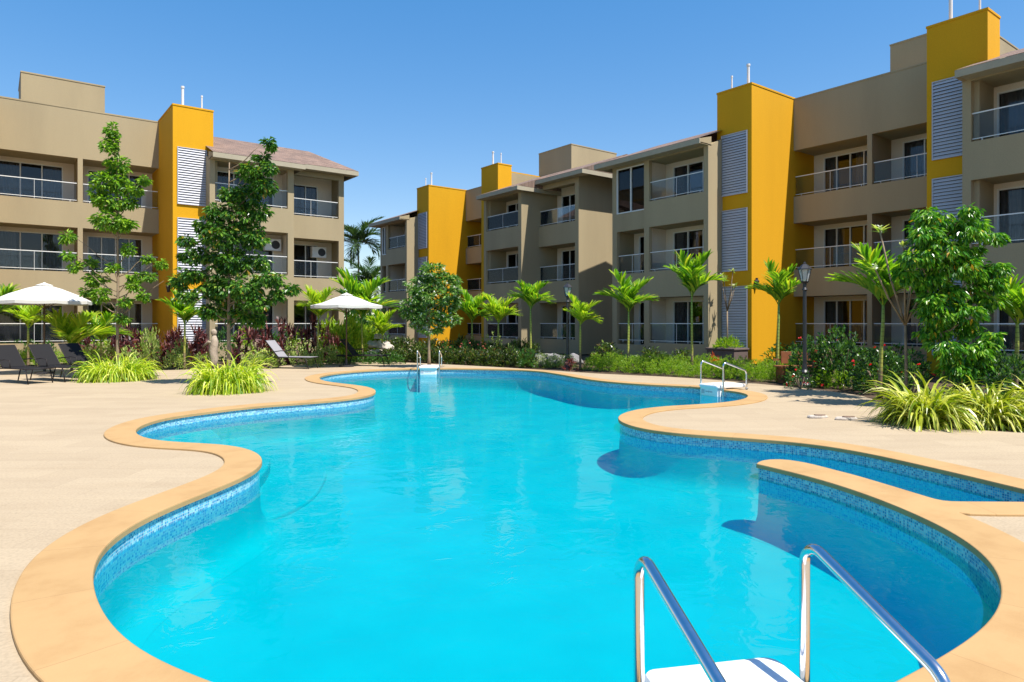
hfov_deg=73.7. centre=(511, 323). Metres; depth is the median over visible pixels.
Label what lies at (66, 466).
pool deck
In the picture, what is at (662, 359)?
hedge shrub
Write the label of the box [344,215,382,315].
coconut palm
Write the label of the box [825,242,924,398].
palm
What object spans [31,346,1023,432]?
ground
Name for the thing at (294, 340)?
lime shrub
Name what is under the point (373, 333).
tall shrub
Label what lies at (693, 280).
palm
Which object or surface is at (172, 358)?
variegated shrub
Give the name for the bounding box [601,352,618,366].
hedge shrub
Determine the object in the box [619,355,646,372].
hedge shrub
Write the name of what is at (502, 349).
croton shrub
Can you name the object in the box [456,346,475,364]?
croton shrub
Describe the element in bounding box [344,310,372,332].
shade shrub
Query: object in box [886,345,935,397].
hibiscus bush
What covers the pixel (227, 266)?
bushy tree
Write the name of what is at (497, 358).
croton shrub
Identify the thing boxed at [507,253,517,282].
window
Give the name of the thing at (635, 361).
hedge shrub
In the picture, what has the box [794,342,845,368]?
leafy shrub
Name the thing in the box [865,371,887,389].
lime shrub
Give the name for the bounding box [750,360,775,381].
hedge shrub
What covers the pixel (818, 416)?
flat stone
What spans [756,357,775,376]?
hedge shrub
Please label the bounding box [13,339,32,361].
leafy shrub
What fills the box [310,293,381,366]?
parasol
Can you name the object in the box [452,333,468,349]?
croton shrub
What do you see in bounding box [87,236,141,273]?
window
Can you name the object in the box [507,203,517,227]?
window
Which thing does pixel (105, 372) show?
striped grass
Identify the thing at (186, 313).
palm
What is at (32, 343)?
leafy shrub
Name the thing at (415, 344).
croton shrub
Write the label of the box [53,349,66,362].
hedge shrub
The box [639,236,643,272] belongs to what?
window
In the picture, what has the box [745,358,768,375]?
hedge shrub
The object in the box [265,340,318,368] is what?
sun lounger
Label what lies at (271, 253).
window
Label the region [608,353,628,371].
hedge shrub
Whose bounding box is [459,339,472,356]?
ixora shrub
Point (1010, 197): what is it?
window
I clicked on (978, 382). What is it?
leafy shrub
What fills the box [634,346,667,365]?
croton shrub
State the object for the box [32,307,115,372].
palm
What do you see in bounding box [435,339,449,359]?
croton shrub
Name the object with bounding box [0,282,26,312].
palm
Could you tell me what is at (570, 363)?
red cordyline
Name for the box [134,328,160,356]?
lime shrub
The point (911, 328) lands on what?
window
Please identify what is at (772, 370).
hedge shrub
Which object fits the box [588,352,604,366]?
hedge shrub
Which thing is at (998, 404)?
broad grass
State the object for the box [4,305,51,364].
palm
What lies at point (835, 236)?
window
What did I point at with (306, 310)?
window
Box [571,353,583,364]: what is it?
boulder
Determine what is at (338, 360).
leafy shrub
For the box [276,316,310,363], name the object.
red cordyline
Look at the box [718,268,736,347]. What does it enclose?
plumeria
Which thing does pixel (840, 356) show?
shade shrub
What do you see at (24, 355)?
hedge shrub
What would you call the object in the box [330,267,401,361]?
palm
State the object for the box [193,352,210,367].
variegated shrub
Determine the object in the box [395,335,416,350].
croton shrub
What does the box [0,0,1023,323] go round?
sky
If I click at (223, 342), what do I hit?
leafy shrub
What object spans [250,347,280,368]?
variegated shrub
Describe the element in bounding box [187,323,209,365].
red cordyline
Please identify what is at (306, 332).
red cordyline
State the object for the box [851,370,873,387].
lime shrub
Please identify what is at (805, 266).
lamp post
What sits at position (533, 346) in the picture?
croton shrub
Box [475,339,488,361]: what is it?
ixora shrub
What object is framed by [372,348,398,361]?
croton shrub
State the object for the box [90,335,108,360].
lime shrub
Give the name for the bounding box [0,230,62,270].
window
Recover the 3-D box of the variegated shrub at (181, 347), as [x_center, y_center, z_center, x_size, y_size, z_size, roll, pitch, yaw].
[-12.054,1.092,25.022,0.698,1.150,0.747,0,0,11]
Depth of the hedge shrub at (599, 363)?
23.46 m
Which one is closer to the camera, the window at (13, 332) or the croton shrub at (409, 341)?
the window at (13, 332)
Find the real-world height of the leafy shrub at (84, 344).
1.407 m
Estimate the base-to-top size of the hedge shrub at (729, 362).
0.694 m
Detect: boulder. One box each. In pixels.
[534,353,548,365]
[551,354,564,364]
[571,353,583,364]
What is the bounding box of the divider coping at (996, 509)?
[756,459,1023,516]
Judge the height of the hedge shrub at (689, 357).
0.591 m
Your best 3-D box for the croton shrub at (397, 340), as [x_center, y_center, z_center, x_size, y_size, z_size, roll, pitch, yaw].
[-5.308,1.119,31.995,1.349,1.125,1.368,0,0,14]
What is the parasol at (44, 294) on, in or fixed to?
on the pool deck
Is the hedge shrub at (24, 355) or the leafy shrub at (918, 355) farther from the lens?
the hedge shrub at (24, 355)
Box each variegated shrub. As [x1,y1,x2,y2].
[83,344,104,367]
[114,344,139,366]
[139,325,162,368]
[161,348,187,369]
[174,338,193,367]
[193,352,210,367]
[241,350,263,367]
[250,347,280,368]
[303,353,323,366]
[312,343,344,364]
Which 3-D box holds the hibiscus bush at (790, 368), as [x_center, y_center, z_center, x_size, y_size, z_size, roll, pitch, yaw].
[7.990,0.979,18.331,1.600,1.380,1.581,0,0,-15]
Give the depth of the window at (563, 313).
37.33 m
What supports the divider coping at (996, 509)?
on the pool basin
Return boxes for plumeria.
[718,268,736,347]
[867,224,949,391]
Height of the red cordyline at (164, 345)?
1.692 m
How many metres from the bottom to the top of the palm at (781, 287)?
3.558 m
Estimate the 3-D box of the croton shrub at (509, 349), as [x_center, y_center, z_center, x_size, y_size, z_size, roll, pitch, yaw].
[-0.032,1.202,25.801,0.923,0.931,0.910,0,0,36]
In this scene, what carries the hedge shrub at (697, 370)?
on the ground at (934, 380)
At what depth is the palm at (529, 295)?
26.39 m
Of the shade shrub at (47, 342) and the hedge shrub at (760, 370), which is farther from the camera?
the shade shrub at (47, 342)
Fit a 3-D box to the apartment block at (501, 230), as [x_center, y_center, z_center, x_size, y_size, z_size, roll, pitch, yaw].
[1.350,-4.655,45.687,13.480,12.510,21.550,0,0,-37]
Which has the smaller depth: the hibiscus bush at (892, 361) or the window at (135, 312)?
the hibiscus bush at (892, 361)
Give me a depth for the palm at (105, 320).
23.92 m
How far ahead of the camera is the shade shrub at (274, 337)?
28.86 m
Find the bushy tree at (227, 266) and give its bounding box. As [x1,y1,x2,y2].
[170,136,303,368]
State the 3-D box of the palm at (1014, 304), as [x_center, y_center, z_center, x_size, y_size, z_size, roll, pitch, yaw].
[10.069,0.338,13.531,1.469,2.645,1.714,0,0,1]
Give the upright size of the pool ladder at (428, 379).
1.917 m
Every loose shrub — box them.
[102,339,119,363]
[280,337,298,364]
[290,339,310,364]
[484,332,502,346]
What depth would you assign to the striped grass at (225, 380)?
15.71 m
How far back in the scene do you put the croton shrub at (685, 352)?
25.45 m
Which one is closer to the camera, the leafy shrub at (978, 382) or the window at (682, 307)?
the leafy shrub at (978, 382)
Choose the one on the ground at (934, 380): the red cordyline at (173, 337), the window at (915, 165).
the red cordyline at (173, 337)
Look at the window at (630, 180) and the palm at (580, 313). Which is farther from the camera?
the window at (630, 180)
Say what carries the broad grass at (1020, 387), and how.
on the ground at (934, 380)
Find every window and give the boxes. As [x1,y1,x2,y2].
[0,159,62,200]
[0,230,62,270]
[0,304,62,343]
[87,170,141,207]
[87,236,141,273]
[87,302,141,341]
[218,171,273,206]
[218,302,273,342]
[220,238,273,273]
[294,184,317,216]
[294,244,317,277]
[294,304,317,339]
[382,227,385,254]
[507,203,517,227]
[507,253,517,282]
[507,306,517,338]
[561,194,574,222]
[561,249,574,280]
[561,305,574,339]
[617,163,643,213]
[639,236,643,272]
[639,302,643,344]
[673,160,703,196]
[673,228,703,266]
[673,300,703,343]
[823,149,866,191]
[823,224,866,267]
[823,299,866,344]
[903,137,926,178]
[903,219,919,252]
[903,298,924,346]
[997,87,1023,136]
[997,186,1023,243]
[997,291,1022,353]
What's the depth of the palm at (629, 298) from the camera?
23.14 m
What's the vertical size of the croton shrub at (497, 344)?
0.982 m
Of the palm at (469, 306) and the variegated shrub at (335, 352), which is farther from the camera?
the palm at (469, 306)
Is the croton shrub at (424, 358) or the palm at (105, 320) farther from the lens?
the croton shrub at (424, 358)
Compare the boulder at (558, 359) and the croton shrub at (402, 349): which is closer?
the boulder at (558, 359)
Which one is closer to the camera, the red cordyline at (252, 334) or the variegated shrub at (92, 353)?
the variegated shrub at (92, 353)
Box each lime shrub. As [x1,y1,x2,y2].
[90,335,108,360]
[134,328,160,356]
[226,326,253,360]
[291,329,312,360]
[810,369,832,386]
[823,369,845,388]
[837,371,855,388]
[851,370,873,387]
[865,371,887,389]
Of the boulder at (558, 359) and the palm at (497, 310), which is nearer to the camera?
the boulder at (558, 359)
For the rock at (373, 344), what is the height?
0.336 m
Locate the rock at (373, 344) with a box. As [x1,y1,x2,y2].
[368,340,377,347]
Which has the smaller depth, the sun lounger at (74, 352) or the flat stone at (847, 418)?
the flat stone at (847, 418)
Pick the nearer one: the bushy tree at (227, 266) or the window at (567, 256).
the bushy tree at (227, 266)
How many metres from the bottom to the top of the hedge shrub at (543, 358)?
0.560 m
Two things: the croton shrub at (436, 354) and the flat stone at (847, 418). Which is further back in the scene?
the croton shrub at (436, 354)
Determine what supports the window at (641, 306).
in the apartment block at (819, 183)
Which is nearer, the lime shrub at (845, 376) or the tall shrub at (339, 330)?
the lime shrub at (845, 376)
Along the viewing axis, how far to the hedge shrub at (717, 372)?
20.28 m
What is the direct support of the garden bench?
on the ground at (934, 380)
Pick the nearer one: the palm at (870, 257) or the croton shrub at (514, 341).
the palm at (870, 257)
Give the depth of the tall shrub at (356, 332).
28.77 m
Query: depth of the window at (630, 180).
30.48 m
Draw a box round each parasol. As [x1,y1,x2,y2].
[0,282,91,373]
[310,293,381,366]
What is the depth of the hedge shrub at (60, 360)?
26.09 m
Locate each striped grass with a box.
[62,350,167,383]
[177,350,278,395]
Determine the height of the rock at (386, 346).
0.269 m
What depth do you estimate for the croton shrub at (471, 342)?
29.23 m
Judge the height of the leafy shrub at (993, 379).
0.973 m
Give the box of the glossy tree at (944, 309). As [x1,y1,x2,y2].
[887,202,1016,395]
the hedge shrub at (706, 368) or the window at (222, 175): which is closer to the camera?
the hedge shrub at (706, 368)
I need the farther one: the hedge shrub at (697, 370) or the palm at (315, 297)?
the palm at (315, 297)
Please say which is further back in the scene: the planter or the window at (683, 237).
the window at (683, 237)
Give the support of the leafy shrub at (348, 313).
on the ground at (934, 380)
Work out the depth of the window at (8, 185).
29.89 m
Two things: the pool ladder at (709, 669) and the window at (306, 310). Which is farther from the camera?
the window at (306, 310)
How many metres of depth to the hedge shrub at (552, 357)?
25.13 m
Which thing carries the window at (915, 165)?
in the apartment block at (819, 183)
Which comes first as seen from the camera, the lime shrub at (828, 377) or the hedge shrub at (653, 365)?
the lime shrub at (828, 377)
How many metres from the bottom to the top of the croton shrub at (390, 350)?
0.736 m
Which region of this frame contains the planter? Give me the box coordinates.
[705,334,748,366]
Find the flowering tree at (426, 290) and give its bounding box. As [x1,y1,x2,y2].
[398,260,464,364]
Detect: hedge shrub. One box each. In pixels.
[22,351,37,364]
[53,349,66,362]
[58,355,66,362]
[533,353,554,367]
[545,352,563,367]
[556,354,577,367]
[582,355,601,369]
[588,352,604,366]
[591,355,617,370]
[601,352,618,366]
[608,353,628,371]
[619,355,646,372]
[626,355,646,369]
[633,359,658,373]
[638,352,659,370]
[645,357,672,374]
[653,351,671,370]
[656,357,686,375]
[666,353,687,370]
[672,360,697,376]
[677,356,699,372]
[683,360,712,377]
[692,353,716,373]
[699,360,721,377]
[705,356,727,373]
[713,361,736,377]
[719,354,738,374]
[724,359,750,379]
[733,355,753,375]
[737,360,765,380]
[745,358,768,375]
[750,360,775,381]
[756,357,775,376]
[766,359,783,381]
[771,356,793,377]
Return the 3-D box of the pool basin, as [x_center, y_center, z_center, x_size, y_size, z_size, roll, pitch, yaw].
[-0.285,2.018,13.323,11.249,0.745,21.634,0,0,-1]
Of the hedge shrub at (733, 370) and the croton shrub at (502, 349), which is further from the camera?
the croton shrub at (502, 349)
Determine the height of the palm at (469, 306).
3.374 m
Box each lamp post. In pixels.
[563,282,571,368]
[797,262,811,387]
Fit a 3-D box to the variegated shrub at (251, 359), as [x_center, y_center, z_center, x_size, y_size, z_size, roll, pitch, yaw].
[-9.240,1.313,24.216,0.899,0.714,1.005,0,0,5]
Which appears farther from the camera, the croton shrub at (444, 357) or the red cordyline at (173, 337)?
the croton shrub at (444, 357)
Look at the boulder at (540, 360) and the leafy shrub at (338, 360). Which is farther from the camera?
the leafy shrub at (338, 360)
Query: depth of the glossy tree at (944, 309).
12.81 m
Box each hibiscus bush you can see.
[780,334,837,386]
[784,368,816,389]
[809,323,870,386]
[842,344,913,393]
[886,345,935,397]
[985,345,1023,395]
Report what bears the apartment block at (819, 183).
on the ground at (934, 380)
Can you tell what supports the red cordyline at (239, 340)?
on the ground at (934, 380)
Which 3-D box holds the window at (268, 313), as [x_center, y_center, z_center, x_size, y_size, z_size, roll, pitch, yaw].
[-12.429,0.035,31.572,2.710,1.990,0.246,0,0,-37]
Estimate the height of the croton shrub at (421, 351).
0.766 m
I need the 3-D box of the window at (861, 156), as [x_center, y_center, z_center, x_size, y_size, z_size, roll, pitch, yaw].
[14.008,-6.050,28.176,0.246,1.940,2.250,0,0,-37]
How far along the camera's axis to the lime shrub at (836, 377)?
17.16 m
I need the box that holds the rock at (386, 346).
[381,344,394,349]
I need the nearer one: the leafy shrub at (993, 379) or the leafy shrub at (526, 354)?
the leafy shrub at (993, 379)
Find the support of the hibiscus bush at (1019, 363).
on the ground at (934, 380)
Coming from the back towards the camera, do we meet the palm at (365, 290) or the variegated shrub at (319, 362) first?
the palm at (365, 290)
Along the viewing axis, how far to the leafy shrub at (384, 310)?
43.86 m
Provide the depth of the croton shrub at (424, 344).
31.03 m
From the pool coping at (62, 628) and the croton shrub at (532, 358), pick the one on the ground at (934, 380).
the croton shrub at (532, 358)
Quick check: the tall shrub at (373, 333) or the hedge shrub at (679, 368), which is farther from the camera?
the tall shrub at (373, 333)
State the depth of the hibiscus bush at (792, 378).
16.89 m
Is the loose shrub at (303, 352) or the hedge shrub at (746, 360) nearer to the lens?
the hedge shrub at (746, 360)
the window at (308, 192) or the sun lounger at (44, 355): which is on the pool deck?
the sun lounger at (44, 355)
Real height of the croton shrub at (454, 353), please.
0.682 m
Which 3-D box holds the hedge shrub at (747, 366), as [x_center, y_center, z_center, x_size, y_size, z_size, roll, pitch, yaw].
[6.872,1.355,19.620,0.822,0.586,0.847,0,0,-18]
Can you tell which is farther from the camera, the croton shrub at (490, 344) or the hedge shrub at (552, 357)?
the croton shrub at (490, 344)
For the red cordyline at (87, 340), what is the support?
on the ground at (934, 380)
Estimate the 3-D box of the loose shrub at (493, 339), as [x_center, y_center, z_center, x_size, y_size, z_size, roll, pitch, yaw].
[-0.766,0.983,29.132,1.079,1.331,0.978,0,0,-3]
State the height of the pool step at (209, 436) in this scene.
0.560 m
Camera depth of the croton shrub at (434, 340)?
30.59 m
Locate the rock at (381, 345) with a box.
[375,340,389,347]
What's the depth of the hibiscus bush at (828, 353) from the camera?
17.48 m
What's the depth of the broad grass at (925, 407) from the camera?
10.63 m
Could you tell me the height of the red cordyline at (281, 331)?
2.131 m
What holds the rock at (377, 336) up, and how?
on the rock at (381, 345)
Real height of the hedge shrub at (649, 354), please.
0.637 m
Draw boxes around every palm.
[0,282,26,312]
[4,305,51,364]
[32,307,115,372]
[81,310,132,361]
[155,287,201,369]
[296,284,348,359]
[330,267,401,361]
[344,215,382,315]
[344,255,379,312]
[365,309,403,349]
[451,284,493,347]
[478,293,521,351]
[507,280,555,353]
[564,292,602,369]
[594,268,657,371]
[663,249,728,370]
[745,257,804,379]
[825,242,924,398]
[994,274,1023,397]
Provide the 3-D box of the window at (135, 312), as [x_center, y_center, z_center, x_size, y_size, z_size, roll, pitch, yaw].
[-18.599,0.035,31.989,2.240,1.990,0.246,0,0,-37]
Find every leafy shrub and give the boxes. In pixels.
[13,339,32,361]
[21,339,38,356]
[79,337,94,348]
[216,326,240,364]
[332,352,354,363]
[344,309,356,328]
[350,351,371,363]
[363,351,386,363]
[364,297,390,339]
[516,348,537,367]
[759,342,816,367]
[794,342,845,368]
[875,343,934,376]
[947,361,1014,395]
[953,351,1023,386]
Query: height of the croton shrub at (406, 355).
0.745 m
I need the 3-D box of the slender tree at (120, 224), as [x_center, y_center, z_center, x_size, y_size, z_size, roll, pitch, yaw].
[-11.517,-2.122,19.892,3.786,7.565,1.117,0,0,1]
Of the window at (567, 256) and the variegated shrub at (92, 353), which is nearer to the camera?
the variegated shrub at (92, 353)
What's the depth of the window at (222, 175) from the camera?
31.23 m
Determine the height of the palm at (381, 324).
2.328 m
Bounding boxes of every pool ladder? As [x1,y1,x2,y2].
[417,350,441,392]
[633,544,950,681]
[699,360,748,403]
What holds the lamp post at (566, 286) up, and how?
on the ground at (934, 380)
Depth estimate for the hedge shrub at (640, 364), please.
22.30 m
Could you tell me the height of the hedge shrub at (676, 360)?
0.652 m
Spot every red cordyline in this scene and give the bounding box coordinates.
[79,332,98,351]
[104,325,140,362]
[119,321,153,365]
[139,326,168,366]
[158,320,190,366]
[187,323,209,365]
[221,326,254,364]
[231,311,275,365]
[250,316,297,364]
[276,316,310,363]
[296,311,324,363]
[320,322,342,363]
[561,358,578,371]
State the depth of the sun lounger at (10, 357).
18.90 m
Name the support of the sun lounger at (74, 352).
on the pool deck
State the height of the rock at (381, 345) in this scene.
0.367 m
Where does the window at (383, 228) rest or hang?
in the apartment block at (501, 230)
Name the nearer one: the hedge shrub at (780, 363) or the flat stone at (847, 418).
the flat stone at (847, 418)
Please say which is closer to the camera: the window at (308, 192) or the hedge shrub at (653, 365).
the hedge shrub at (653, 365)
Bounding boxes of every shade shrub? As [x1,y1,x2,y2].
[42,340,57,352]
[265,326,294,361]
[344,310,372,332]
[384,351,406,363]
[833,342,876,370]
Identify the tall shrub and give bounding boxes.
[316,313,342,360]
[321,320,355,361]
[339,313,369,361]
[357,323,385,358]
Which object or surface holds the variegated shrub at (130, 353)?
on the pool deck
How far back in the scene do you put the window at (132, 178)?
32.24 m
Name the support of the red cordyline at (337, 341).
on the ground at (934, 380)
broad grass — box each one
[855,370,993,433]
[931,375,1023,432]
[994,376,1023,424]
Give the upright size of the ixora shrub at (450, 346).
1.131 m
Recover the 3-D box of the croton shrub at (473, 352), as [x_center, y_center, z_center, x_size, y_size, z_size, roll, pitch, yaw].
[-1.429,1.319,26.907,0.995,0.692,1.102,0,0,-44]
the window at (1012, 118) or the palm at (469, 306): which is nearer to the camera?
the window at (1012, 118)
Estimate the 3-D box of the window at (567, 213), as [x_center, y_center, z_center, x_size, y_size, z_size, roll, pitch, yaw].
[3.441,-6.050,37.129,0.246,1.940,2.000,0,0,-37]
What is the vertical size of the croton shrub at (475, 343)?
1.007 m
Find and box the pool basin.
[94,370,1023,681]
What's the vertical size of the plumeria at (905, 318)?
3.687 m
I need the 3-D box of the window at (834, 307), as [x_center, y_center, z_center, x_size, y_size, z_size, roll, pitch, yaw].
[14.008,0.035,28.176,0.246,1.990,2.250,0,0,-37]
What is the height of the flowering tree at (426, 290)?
3.950 m
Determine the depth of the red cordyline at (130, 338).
26.02 m
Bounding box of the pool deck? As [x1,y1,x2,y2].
[0,362,1023,681]
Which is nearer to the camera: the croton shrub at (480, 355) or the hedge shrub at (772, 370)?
the hedge shrub at (772, 370)
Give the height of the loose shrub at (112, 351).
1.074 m
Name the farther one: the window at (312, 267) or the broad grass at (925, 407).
the window at (312, 267)
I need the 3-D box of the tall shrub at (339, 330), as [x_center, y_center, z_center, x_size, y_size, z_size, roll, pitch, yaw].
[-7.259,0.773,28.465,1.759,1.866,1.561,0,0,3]
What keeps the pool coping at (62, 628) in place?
on the pool basin
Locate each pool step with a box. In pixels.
[159,430,221,444]
[221,436,269,486]
[260,439,326,519]
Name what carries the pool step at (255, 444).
in the pool basin
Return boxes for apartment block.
[0,70,358,359]
[369,143,627,353]
[594,0,1023,380]
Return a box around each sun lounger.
[0,345,53,384]
[26,344,81,381]
[58,343,109,377]
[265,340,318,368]
[337,339,389,365]
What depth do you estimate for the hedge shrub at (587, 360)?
24.00 m
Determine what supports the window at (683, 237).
in the apartment block at (819, 183)
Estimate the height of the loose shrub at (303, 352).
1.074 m
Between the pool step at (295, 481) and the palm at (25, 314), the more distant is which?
the palm at (25, 314)
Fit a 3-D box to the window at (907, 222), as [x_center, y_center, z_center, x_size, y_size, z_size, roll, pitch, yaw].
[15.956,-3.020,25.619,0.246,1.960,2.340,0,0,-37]
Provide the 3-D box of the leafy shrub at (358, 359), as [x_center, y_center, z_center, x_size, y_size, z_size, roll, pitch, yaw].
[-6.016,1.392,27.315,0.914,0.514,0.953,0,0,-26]
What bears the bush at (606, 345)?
on the ground at (934, 380)
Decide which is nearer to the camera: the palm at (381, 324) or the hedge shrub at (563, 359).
the hedge shrub at (563, 359)
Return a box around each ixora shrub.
[437,338,453,362]
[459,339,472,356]
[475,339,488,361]
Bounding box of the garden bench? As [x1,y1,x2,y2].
[773,352,828,383]
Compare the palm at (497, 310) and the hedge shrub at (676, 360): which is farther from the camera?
the palm at (497, 310)
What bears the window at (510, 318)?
in the apartment block at (501, 230)
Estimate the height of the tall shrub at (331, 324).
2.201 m
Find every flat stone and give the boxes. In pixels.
[807,414,827,418]
[835,416,857,419]
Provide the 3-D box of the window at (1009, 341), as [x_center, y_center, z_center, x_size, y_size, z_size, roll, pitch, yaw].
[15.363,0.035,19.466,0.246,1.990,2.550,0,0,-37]
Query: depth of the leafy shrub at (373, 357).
27.18 m
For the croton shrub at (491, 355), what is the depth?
26.24 m
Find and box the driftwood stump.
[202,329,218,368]
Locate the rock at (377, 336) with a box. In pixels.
[373,334,383,338]
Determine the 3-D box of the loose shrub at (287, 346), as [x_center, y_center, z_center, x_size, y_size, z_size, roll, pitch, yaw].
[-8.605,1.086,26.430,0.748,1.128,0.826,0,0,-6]
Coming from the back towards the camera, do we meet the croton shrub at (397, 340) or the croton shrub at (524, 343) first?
the croton shrub at (397, 340)
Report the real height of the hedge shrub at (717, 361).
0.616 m
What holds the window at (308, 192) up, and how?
in the apartment block at (52, 156)
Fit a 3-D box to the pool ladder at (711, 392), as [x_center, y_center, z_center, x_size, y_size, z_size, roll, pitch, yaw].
[5.182,1.891,16.826,0.949,1.917,0.850,0,0,-27]
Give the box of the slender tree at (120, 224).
[58,121,181,363]
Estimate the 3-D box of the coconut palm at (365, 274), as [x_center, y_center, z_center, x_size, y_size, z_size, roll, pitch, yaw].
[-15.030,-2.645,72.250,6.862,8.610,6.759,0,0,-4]
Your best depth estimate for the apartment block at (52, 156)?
30.64 m
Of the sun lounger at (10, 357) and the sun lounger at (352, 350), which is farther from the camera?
the sun lounger at (352, 350)
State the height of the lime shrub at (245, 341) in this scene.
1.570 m
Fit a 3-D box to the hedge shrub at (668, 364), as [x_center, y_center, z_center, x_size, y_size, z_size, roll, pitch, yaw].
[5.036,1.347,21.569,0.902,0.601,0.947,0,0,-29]
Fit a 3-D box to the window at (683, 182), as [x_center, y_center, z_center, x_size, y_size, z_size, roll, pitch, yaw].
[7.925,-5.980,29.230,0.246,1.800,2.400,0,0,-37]
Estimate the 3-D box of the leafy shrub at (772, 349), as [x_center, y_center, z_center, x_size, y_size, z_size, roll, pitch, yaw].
[9.730,1.152,24.022,1.854,0.973,1.934,0,0,-30]
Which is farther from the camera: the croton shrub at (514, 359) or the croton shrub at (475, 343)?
the croton shrub at (475, 343)
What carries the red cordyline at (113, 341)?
on the ground at (934, 380)
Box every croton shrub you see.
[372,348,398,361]
[384,345,408,360]
[389,336,408,349]
[392,347,416,361]
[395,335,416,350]
[401,346,421,361]
[406,340,422,349]
[408,346,426,362]
[417,338,434,353]
[419,344,437,362]
[423,337,440,358]
[424,347,450,362]
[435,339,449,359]
[437,348,458,363]
[445,349,464,363]
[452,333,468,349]
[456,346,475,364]
[462,336,480,349]
[462,348,485,363]
[470,340,488,349]
[472,349,493,365]
[474,342,499,362]
[483,345,503,366]
[488,340,504,352]
[489,350,511,366]
[496,343,511,354]
[501,343,521,365]
[504,338,521,362]
[510,350,530,367]
[516,337,529,351]
[517,347,539,367]
[522,341,542,356]
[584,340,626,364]
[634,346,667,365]
[669,347,697,367]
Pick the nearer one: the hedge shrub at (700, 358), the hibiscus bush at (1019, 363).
the hibiscus bush at (1019, 363)
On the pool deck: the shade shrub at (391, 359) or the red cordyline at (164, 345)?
the shade shrub at (391, 359)
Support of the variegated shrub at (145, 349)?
on the ground at (934, 380)
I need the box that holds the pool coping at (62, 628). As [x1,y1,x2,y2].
[10,368,1023,681]

